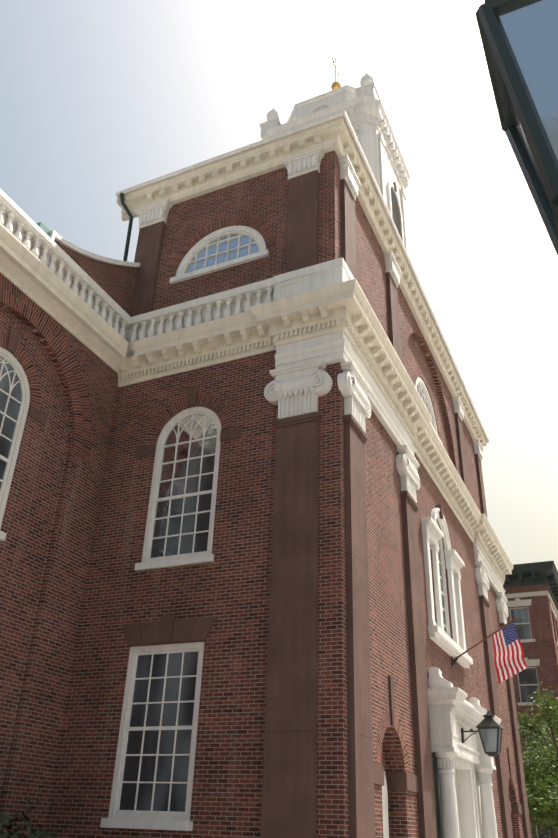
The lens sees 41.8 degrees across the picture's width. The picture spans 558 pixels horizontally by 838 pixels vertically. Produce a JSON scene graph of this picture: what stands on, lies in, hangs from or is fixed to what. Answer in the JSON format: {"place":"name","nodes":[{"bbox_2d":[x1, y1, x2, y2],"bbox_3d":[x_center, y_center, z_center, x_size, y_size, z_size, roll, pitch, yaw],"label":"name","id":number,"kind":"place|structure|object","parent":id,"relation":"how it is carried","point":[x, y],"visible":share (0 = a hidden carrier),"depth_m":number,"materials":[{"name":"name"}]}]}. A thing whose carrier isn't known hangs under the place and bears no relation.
{"place":"outdoors","nodes":[
{"label":"outdoors","id":0,"kind":"place"},
{"bbox_2d":[0,0,557,570],"label":"sky","id":1,"kind":"structure","parent":0,"point":[99,99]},
{"label":"ground","id":2,"kind":"structure","parent":0,"visible":0},
{"bbox_2d":[503,561,557,837],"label":"brick building","id":3,"kind":"structure","parent":2,"relation":"on","point":[531,592],"depth_m":42.10,"materials":[{"name":"brick"}]},
{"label":"church plaza pavement","id":4,"kind":"structure","parent":0,"visible":0},
{"bbox_2d":[0,797,59,837],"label":"shrub","id":5,"kind":"object","parent":4,"relation":"on","point":[31,833],"visible":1,"depth_m":9.04,"materials":[{"name":"green plant"}]},
{"bbox_2d":[0,150,523,837],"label":"church brick walls","id":6,"kind":"structure","parent":4,"relation":"on","point":[76,590],"depth_m":12.11,"materials":[{"name":"red brick"}]},
{"bbox_2d":[36,222,50,236],"bbox_3d":[-4.617,-3.320,13.585,0.603,0.473,0.273,-11,-32,22],"label":"copper flashing","id":7,"kind":"object","parent":6,"relation":"attached to","point":[44,228],"visible":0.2,"depth_m":13.53,"materials":[{"name":"green metal"}]},
{"bbox_2d":[120,193,132,260],"bbox_3d":[-3.634,-4.406,16.990,0.443,2.210,0.104,12,-31,-17],"label":"drainpipe","id":8,"kind":"object","parent":6,"relation":"attached to","point":[125,207],"visible":0.83,"depth_m":17.06,"materials":[{"name":"black metal"}]},
{"bbox_2d":[0,356,445,811],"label":"windows","id":9,"kind":"structure","parent":6,"relation":"in","point":[177,802],"depth_m":11.37,"materials":[{"name":"glass"}]},
{"bbox_2d":[0,146,508,837],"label":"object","id":10,"kind":"object","parent":6,"relation":"in","point":[300,382],"depth_m":13.45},
{"bbox_2d":[0,116,513,584],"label":"church cornices","id":11,"kind":"object","parent":6,"relation":"attached to","point":[345,307],"visible":0.69,"depth_m":14.41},
{"bbox_2d":[116,110,489,442],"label":"roof edge trim","id":12,"kind":"structure","parent":11,"relation":"attached to","point":[262,142],"depth_m":16.91,"materials":[{"name":"white paint"}]},
{"bbox_2d":[0,216,517,802],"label":"arches","id":13,"kind":"structure","parent":6,"relation":"attached to","point":[34,312],"depth_m":13.26,"materials":[{"name":"red brick"}]},
{"bbox_2d":[7,170,531,837],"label":"pilasters","id":14,"kind":"object","parent":6,"relation":"attached to","point":[289,784],"depth_m":11.47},
{"bbox_2d":[186,235,432,424],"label":"arched windows","id":15,"kind":"structure","parent":6,"relation":"in","point":[232,255],"depth_m":15.65,"materials":[{"name":"glass"}]},
{"bbox_2d":[259,73,409,254],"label":"bell tower","id":16,"kind":"structure","parent":6,"relation":"on","point":[362,106],"depth_m":24.95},
{"bbox_2d":[331,58,341,89],"bbox_3d":[2.301,-13.842,29.320,0.419,2.011,0.745,-30,-43,44],"label":"weather vane","id":17,"kind":"object","parent":16,"relation":"on","point":[336,84],"visible":0.71,"depth_m":29.12,"materials":[{"name":"metal"}]},
{"bbox_2d":[432,752,441,837],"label":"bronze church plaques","id":18,"kind":"object","parent":6,"relation":"attached to","point":[436,795],"visible":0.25,"depth_m":13.08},
{"bbox_2d":[461,710,503,756],"bbox_3d":[4.184,6.478,15.059,0.834,0.892,0.488,-11,-32,22],"label":"wall lantern","id":19,"kind":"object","parent":6,"relation":"attached to","point":[489,728],"depth_m":14.85,"materials":[{"name":"black metal"}]},
{"bbox_2d":[451,617,527,682],"bbox_3d":[4.703,5.152,16.367,1.734,1.447,0.252,3,-29,-2],"label":"american flag","id":20,"kind":"object","parent":6,"relation":"attached to","point":[509,661],"visible":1,"depth_m":16.38,"materials":[{"name":"multicoloured fabric"}]},
{"bbox_2d":[475,0,557,255],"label":"street lamp","id":21,"kind":"object","parent":4,"relation":"on","point":[519,39],"visible":1,"depth_m":2.09,"materials":[{"name":"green metal"}]},
{"bbox_2d":[517,698,557,837],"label":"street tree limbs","id":22,"kind":"object","parent":4,"relation":"on","point":[531,731],"visible":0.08,"depth_m":32.19,"materials":[{"name":"green plant"}]},
{"bbox_2d":[521,681,557,837],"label":"leaves","id":23,"kind":"object","parent":4,"relation":"on","point":[542,795],"visible":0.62,"depth_m":24.78,"materials":[{"name":"green plant"}]}
]}

